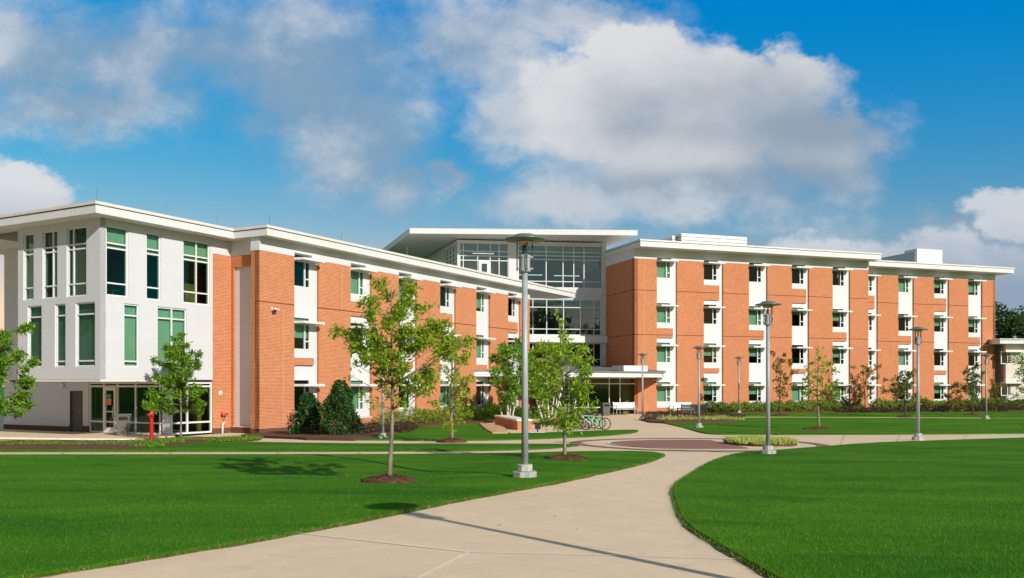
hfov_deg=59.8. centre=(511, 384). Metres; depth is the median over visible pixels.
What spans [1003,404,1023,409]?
purple groundcover shrub
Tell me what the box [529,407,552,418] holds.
flowering shrub
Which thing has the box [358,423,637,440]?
lawn
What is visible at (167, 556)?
lawn edge
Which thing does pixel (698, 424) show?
street lamp
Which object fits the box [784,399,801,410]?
hedge shrub
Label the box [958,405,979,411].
purple groundcover shrub
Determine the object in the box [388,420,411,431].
purple groundcover shrub
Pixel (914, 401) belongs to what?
hedge shrub
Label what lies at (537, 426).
ground floodlight
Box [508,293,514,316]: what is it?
window
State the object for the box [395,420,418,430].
purple groundcover shrub
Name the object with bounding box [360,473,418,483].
mulch ring
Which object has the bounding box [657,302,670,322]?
window
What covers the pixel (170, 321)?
window
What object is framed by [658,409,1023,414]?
mulch bed
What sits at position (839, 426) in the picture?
lawn
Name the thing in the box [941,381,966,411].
tree
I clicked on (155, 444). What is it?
groundcover plant
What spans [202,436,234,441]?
groundcover plant
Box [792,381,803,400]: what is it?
window
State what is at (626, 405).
bench
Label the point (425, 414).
hedge shrub
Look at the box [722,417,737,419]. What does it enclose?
variegated liriope
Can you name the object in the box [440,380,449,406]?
window
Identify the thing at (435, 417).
hedge shrub
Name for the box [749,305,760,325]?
window
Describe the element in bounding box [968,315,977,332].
window
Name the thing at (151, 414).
standpipe
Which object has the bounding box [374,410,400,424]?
hedge shrub
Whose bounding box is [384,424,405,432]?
purple groundcover shrub
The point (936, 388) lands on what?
window
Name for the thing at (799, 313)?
window
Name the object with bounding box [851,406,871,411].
purple groundcover shrub
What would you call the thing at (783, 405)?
hedge shrub
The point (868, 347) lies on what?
window
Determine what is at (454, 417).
hedge shrub
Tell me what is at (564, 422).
tree
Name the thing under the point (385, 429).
purple groundcover shrub
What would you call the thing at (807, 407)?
hedge shrub
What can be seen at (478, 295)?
window
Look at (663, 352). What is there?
window
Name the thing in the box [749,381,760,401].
window
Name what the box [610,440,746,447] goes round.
brick paving disc
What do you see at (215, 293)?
dormitory building
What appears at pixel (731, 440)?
variegated liriope
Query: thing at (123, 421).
litter bin
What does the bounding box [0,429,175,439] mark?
patio
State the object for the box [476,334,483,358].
window
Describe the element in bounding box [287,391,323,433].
holly shrub
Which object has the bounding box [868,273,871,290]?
window
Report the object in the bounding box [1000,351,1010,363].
window
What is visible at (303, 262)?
window
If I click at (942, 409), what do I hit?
purple groundcover shrub
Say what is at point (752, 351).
window
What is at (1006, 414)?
lawn
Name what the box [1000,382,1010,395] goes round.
window
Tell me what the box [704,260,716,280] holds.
window
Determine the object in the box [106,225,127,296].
window
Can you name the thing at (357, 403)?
window
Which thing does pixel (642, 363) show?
street lamp
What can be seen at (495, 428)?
walkway
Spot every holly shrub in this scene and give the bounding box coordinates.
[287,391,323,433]
[312,379,365,434]
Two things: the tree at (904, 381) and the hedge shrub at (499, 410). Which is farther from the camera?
the tree at (904, 381)
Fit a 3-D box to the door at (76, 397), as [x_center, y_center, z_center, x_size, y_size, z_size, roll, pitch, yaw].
[-20.636,1.250,42.254,0.949,1.940,0.145,0,0,29]
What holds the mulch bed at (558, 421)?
on the path
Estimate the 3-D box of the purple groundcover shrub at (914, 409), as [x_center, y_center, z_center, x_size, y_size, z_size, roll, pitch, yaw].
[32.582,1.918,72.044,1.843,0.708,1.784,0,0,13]
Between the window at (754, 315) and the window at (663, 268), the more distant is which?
the window at (754, 315)
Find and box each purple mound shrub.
[645,412,660,418]
[663,410,679,416]
[673,411,688,417]
[685,411,701,417]
[717,411,734,416]
[729,412,744,417]
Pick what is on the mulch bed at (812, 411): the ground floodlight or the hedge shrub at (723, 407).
the hedge shrub at (723, 407)
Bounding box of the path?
[0,412,1023,577]
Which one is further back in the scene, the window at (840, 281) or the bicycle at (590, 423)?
the window at (840, 281)
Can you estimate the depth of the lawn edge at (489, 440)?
32.96 m
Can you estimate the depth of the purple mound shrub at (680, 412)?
57.53 m
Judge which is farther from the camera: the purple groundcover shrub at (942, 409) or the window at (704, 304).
the purple groundcover shrub at (942, 409)
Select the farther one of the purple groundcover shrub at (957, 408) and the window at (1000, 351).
the window at (1000, 351)
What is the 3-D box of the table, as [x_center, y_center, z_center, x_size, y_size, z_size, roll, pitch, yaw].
[-17.003,-3.650,37.965,0.800,0.730,0.800,0,0,0]
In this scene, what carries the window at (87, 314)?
in the dormitory building at (215, 293)
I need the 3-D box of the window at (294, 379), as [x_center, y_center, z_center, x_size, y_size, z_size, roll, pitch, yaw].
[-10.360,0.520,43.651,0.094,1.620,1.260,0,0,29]
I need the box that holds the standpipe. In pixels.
[147,410,153,438]
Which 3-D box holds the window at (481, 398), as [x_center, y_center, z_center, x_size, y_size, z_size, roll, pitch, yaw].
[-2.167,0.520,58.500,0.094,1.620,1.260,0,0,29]
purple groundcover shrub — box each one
[357,423,381,432]
[365,423,389,431]
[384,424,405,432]
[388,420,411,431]
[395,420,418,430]
[833,406,855,412]
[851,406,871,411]
[863,406,885,411]
[876,406,898,411]
[891,407,911,411]
[906,405,925,411]
[922,405,938,411]
[931,405,954,410]
[941,405,966,411]
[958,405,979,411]
[969,405,990,410]
[981,404,1002,410]
[994,404,1012,409]
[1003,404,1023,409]
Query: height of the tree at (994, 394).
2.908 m
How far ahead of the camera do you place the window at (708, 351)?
70.41 m
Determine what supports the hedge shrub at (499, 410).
on the mulch bed at (284, 434)
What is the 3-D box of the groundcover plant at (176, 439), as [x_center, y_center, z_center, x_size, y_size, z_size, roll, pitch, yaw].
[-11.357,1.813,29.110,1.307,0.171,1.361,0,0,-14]
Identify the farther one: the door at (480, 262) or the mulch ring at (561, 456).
the door at (480, 262)
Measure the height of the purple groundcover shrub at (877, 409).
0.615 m
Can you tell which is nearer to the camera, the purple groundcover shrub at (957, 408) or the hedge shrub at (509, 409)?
the hedge shrub at (509, 409)
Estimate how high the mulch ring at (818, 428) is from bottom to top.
0.203 m
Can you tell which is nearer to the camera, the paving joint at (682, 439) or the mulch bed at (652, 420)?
the paving joint at (682, 439)
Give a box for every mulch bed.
[0,437,260,448]
[241,417,494,440]
[534,414,598,424]
[641,416,741,422]
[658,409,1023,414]
[724,441,796,446]
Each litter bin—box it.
[115,414,131,435]
[599,403,610,415]
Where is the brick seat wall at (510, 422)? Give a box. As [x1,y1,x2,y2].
[494,415,531,429]
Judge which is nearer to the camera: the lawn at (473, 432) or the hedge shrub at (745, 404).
the lawn at (473, 432)
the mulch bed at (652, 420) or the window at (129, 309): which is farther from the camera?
the mulch bed at (652, 420)
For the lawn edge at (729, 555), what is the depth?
8.55 m
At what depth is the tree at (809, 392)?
44.94 m
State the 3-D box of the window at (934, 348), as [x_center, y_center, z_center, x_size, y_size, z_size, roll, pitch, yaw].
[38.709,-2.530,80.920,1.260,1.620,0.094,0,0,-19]
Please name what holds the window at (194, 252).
in the dormitory building at (215, 293)
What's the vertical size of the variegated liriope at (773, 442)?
0.188 m
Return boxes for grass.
[1,448,520,450]
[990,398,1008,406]
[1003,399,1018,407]
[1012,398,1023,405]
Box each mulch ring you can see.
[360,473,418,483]
[436,438,466,442]
[544,453,586,459]
[803,427,832,429]
[896,415,914,417]
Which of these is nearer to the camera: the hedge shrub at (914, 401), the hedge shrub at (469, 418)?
the hedge shrub at (469, 418)
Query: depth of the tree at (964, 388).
64.77 m
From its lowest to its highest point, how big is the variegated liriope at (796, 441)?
0.208 m
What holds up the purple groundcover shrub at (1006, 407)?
on the mulch bed at (812, 411)
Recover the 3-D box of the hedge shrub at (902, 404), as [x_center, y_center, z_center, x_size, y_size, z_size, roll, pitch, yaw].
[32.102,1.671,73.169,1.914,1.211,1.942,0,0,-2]
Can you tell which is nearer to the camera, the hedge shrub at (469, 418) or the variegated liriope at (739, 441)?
the variegated liriope at (739, 441)
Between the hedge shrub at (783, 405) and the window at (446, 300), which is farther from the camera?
the hedge shrub at (783, 405)
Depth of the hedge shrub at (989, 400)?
75.87 m
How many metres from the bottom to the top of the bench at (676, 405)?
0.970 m
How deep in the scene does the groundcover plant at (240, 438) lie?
31.81 m
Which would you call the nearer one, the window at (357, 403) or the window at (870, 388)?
the window at (357, 403)
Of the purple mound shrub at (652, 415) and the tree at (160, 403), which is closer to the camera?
the tree at (160, 403)
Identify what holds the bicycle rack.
on the path
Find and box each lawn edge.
[28,459,657,577]
[329,445,579,451]
[357,431,637,440]
[662,423,962,434]
[669,490,770,577]
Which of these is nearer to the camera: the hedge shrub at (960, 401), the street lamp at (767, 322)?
the street lamp at (767, 322)
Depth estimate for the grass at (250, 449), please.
25.04 m
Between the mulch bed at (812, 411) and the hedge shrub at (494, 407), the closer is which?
the hedge shrub at (494, 407)
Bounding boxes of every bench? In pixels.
[613,402,637,414]
[669,402,694,413]
[677,404,706,415]
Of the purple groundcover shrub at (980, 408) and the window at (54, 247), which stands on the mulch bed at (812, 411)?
the purple groundcover shrub at (980, 408)
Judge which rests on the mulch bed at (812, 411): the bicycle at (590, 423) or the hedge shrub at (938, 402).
the hedge shrub at (938, 402)
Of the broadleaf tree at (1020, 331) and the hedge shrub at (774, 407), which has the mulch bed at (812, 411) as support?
the hedge shrub at (774, 407)
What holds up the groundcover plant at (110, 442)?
on the mulch bed at (69, 446)
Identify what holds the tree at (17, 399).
on the mulch bed at (69, 446)
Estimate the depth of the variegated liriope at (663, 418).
54.95 m
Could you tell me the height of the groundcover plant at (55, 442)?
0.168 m
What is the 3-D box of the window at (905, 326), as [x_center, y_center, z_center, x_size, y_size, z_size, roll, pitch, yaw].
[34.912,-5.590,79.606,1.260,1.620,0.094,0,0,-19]
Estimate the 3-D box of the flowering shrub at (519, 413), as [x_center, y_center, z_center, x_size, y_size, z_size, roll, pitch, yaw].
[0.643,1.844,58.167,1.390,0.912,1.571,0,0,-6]
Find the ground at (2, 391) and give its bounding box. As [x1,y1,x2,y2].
[0,388,3,415]
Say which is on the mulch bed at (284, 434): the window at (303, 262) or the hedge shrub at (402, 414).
the hedge shrub at (402, 414)
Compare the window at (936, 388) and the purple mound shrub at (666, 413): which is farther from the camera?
the window at (936, 388)
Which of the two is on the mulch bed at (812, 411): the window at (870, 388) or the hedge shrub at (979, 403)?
the hedge shrub at (979, 403)
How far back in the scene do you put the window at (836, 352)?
74.39 m
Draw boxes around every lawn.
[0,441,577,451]
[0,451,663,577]
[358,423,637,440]
[664,417,1023,434]
[674,437,1023,577]
[689,411,1023,417]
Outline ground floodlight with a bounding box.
[530,424,544,432]
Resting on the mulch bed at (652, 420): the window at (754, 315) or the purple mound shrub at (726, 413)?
the purple mound shrub at (726, 413)
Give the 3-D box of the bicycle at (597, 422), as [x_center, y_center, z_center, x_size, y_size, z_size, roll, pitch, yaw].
[4.210,1.828,44.985,1.604,0.889,0.553,0,-3,-6]
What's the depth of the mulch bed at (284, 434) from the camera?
36.67 m
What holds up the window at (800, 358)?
in the dormitory building at (215, 293)
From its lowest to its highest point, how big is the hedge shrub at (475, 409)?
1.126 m
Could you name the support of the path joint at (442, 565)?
on the path
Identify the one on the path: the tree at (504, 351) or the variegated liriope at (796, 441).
the tree at (504, 351)
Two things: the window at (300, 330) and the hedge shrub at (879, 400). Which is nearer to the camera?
the window at (300, 330)
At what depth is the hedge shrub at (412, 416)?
49.14 m
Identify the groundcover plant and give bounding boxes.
[1,441,43,444]
[21,440,66,443]
[57,442,99,444]
[74,440,113,442]
[96,440,133,443]
[108,442,164,446]
[114,439,150,442]
[124,439,169,442]
[145,438,184,442]
[184,437,216,439]
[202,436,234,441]
[213,437,246,440]
[232,434,262,439]
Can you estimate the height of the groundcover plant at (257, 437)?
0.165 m
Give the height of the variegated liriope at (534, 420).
0.308 m
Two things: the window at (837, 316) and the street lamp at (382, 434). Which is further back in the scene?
the window at (837, 316)
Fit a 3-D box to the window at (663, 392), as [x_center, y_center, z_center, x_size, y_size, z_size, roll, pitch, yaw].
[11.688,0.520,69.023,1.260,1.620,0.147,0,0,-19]
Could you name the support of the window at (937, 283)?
in the dormitory building at (215, 293)
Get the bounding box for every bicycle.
[571,412,598,427]
[578,412,605,428]
[580,413,610,429]
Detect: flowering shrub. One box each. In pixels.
[511,407,530,417]
[528,404,543,418]
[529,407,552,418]
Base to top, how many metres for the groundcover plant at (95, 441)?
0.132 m
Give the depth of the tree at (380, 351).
14.77 m
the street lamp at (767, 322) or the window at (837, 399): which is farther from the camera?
the window at (837, 399)
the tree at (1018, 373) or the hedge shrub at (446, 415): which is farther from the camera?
the tree at (1018, 373)
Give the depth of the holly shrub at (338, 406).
35.46 m
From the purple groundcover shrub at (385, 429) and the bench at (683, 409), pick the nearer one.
the purple groundcover shrub at (385, 429)
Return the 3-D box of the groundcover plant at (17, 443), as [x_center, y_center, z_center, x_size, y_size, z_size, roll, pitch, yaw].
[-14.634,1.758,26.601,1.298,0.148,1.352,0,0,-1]
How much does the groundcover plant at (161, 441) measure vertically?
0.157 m
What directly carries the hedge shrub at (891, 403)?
on the mulch bed at (812, 411)
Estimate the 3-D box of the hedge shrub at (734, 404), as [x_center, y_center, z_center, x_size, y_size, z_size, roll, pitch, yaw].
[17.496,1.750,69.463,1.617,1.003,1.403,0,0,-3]
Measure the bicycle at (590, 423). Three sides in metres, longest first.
1.604 x 0.889 x 0.553 m
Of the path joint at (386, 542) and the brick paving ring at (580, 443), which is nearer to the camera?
the path joint at (386, 542)
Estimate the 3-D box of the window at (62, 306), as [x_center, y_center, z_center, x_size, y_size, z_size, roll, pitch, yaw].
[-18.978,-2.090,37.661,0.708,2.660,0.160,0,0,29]
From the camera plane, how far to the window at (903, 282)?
79.71 m
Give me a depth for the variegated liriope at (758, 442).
29.48 m
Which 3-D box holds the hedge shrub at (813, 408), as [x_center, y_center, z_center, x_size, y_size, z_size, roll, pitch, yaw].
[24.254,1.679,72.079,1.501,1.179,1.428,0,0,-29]
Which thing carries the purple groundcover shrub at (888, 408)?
on the mulch bed at (812, 411)
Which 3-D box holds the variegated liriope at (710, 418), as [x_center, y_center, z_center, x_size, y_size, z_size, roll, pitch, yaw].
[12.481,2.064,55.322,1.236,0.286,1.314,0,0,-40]
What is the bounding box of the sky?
[0,0,1023,386]
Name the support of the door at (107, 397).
in the dormitory building at (215, 293)
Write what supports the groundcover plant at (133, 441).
on the mulch bed at (69, 446)
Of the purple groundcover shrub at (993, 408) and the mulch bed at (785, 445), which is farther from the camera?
the purple groundcover shrub at (993, 408)
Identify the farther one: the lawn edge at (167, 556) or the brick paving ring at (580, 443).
the brick paving ring at (580, 443)
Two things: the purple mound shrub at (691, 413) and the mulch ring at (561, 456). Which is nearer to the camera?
the mulch ring at (561, 456)
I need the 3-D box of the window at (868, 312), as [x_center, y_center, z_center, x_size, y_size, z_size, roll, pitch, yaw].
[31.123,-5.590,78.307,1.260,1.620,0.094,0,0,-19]
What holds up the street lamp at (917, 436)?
on the path
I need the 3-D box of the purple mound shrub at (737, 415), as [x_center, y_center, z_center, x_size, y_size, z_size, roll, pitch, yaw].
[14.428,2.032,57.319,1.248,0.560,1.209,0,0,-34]
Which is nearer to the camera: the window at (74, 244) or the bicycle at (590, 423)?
the window at (74, 244)
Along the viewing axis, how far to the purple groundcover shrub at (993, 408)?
73.72 m
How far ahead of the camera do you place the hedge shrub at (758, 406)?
69.99 m
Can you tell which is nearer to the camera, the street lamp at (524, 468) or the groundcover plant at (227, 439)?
the street lamp at (524, 468)
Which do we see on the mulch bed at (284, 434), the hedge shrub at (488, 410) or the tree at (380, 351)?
the hedge shrub at (488, 410)
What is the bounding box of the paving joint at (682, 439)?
[608,439,780,448]
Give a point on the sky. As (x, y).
(886, 127)
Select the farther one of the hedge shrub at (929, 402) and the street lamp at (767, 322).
the hedge shrub at (929, 402)
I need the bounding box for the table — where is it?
[107,290,122,294]
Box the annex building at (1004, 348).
[988,338,1023,405]
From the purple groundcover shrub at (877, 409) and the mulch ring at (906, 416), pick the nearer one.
the mulch ring at (906, 416)
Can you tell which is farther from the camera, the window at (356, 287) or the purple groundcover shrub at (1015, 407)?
the purple groundcover shrub at (1015, 407)
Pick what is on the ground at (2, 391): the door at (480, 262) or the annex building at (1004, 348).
the annex building at (1004, 348)
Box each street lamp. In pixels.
[378,340,388,437]
[504,233,545,477]
[638,353,646,419]
[693,346,704,427]
[735,356,742,413]
[755,301,781,453]
[908,327,928,440]
[980,354,991,418]
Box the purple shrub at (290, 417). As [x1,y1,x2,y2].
[285,409,298,429]
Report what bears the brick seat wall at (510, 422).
on the path
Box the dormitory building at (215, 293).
[0,200,1014,436]
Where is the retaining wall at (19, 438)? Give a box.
[0,437,134,440]
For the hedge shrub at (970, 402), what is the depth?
75.22 m
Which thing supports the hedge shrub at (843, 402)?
on the mulch bed at (812, 411)
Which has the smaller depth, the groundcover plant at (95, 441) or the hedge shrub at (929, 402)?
the groundcover plant at (95, 441)
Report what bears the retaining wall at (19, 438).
on the path
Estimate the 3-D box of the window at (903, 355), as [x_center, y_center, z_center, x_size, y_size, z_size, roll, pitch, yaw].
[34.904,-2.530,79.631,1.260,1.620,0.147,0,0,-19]
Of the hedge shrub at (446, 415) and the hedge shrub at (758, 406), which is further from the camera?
the hedge shrub at (758, 406)
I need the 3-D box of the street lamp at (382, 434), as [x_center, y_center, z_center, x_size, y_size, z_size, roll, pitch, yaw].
[-4.955,0.318,34.210,0.644,4.088,0.644,0,0,-40]
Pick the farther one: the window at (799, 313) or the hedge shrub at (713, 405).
the window at (799, 313)
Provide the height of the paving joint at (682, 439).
0.090 m
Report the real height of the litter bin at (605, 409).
0.950 m
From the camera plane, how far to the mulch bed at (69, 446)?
26.05 m
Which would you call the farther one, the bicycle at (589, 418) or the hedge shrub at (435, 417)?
the hedge shrub at (435, 417)
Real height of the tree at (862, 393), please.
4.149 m
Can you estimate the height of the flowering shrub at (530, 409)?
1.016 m
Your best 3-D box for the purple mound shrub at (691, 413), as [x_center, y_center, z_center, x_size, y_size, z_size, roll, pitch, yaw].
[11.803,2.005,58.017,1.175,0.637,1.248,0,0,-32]
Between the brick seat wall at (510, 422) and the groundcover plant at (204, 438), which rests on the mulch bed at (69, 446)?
the groundcover plant at (204, 438)
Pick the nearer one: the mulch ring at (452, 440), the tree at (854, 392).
the mulch ring at (452, 440)
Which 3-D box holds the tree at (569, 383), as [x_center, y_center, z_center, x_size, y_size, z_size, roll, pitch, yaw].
[3.779,0.108,56.850,2.227,4.514,3.271,0,0,-22]
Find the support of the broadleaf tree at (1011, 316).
on the ground at (2, 391)
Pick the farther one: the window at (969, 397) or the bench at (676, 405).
the window at (969, 397)
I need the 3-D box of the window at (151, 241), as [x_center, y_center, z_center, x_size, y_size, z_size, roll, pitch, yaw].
[-15.630,-5.125,38.650,0.160,2.890,0.757,0,0,29]
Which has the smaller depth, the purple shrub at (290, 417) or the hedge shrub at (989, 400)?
the purple shrub at (290, 417)
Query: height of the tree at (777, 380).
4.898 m
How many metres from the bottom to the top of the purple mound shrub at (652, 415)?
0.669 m
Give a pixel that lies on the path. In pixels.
(619, 525)
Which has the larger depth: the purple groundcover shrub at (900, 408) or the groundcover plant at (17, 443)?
the purple groundcover shrub at (900, 408)
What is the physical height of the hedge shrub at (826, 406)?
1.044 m
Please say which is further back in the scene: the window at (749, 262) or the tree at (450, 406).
the window at (749, 262)
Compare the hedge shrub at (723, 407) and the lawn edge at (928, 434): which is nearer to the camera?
the lawn edge at (928, 434)
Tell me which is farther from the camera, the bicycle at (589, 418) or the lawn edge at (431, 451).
the bicycle at (589, 418)
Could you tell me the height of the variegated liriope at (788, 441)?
0.182 m
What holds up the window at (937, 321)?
in the dormitory building at (215, 293)
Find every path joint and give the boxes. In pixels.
[304,533,468,551]
[417,552,468,577]
[469,551,740,558]
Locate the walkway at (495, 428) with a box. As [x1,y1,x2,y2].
[480,423,507,433]
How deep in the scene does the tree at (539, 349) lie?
53.13 m
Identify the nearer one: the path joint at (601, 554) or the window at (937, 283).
the path joint at (601, 554)
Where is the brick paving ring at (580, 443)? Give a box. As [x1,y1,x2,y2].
[570,438,828,450]
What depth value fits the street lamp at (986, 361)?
58.40 m
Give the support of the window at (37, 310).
in the dormitory building at (215, 293)
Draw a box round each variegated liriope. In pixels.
[531,418,545,422]
[656,416,674,419]
[703,417,721,419]
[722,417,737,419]
[727,436,746,442]
[735,438,751,443]
[749,438,772,444]
[770,438,785,444]
[775,438,795,443]
[778,437,799,442]
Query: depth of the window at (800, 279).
73.09 m
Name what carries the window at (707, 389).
in the dormitory building at (215, 293)
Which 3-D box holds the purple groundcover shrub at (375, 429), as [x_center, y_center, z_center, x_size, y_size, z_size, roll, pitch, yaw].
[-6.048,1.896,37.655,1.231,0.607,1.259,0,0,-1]
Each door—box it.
[70,391,82,431]
[104,387,116,432]
[478,260,489,272]
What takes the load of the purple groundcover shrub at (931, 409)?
on the mulch bed at (812, 411)
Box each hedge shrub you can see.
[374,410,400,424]
[387,411,406,423]
[399,406,424,422]
[412,408,437,422]
[421,408,442,421]
[430,409,449,421]
[441,407,461,420]
[459,406,478,419]
[463,405,482,419]
[473,405,495,418]
[478,401,502,418]
[486,404,505,417]
[499,403,519,415]
[704,400,719,411]
[717,401,731,411]
[728,401,746,411]
[741,401,753,411]
[749,400,765,410]
[764,401,778,410]
[770,400,787,410]
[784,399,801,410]
[796,399,811,410]
[808,399,820,410]
[819,401,832,410]
[829,399,842,410]
[839,400,849,409]
[868,397,887,409]
[881,400,899,407]
[894,398,914,409]
[906,399,921,408]
[920,397,936,408]
[931,400,947,408]
[951,400,967,409]
[961,399,977,408]
[970,397,984,405]
[981,398,999,405]
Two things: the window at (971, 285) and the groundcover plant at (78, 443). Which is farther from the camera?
the window at (971, 285)
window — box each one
[24,233,33,299]
[29,305,41,366]
[44,230,56,298]
[56,304,64,366]
[68,226,85,296]
[77,302,94,366]
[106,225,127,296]
[124,303,137,366]
[146,232,159,300]
[157,307,185,367]
[183,239,208,305]
[294,253,309,288]
[294,316,309,349]
[294,379,309,392]
[351,264,363,295]
[351,380,363,409]
[399,273,409,296]
[440,280,449,307]
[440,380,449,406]
[476,287,483,312]
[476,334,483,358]
[476,381,483,404]
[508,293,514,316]
[657,257,670,278]
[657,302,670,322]
[657,342,670,362]
[657,381,670,401]
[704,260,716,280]
[704,304,716,324]
[704,343,716,362]
[704,381,716,401]
[749,262,760,282]
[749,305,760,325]
[749,343,760,363]
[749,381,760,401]
[792,264,803,284]
[792,307,803,326]
[792,344,803,363]
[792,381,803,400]
[833,266,843,285]
[833,308,843,327]
[833,345,843,363]
[833,382,843,400]
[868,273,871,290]
[868,312,871,330]
[868,347,871,364]
[868,382,871,399]
[899,274,908,292]
[899,313,908,331]
[899,348,908,365]
[934,276,943,293]
[934,314,943,331]
[934,348,943,365]
[934,382,943,399]
[968,278,977,295]
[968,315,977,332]
[968,349,977,364]
[968,382,977,398]
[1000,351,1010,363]
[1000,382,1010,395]
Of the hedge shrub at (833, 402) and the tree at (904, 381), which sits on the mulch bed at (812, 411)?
the hedge shrub at (833, 402)
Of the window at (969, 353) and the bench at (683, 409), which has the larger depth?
the window at (969, 353)
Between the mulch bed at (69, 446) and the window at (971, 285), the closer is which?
the mulch bed at (69, 446)
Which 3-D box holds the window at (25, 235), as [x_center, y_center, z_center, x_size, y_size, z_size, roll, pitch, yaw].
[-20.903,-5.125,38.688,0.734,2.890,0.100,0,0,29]
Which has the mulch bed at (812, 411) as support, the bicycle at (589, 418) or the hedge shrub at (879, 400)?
the hedge shrub at (879, 400)
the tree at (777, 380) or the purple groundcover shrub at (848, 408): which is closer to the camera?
the tree at (777, 380)
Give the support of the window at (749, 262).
in the dormitory building at (215, 293)
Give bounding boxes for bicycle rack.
[576,412,602,429]
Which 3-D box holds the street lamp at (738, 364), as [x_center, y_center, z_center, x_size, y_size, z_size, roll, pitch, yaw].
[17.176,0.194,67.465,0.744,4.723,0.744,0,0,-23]
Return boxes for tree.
[0,321,39,418]
[141,332,207,436]
[327,276,479,474]
[426,321,475,437]
[485,336,532,415]
[516,338,591,418]
[528,308,600,454]
[553,354,593,411]
[770,350,798,413]
[800,346,844,426]
[840,384,860,406]
[849,363,881,408]
[880,368,920,414]
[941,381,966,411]
[961,362,987,413]
[981,378,1004,411]
[995,301,1023,338]
[995,305,1023,338]
[1001,353,1023,406]

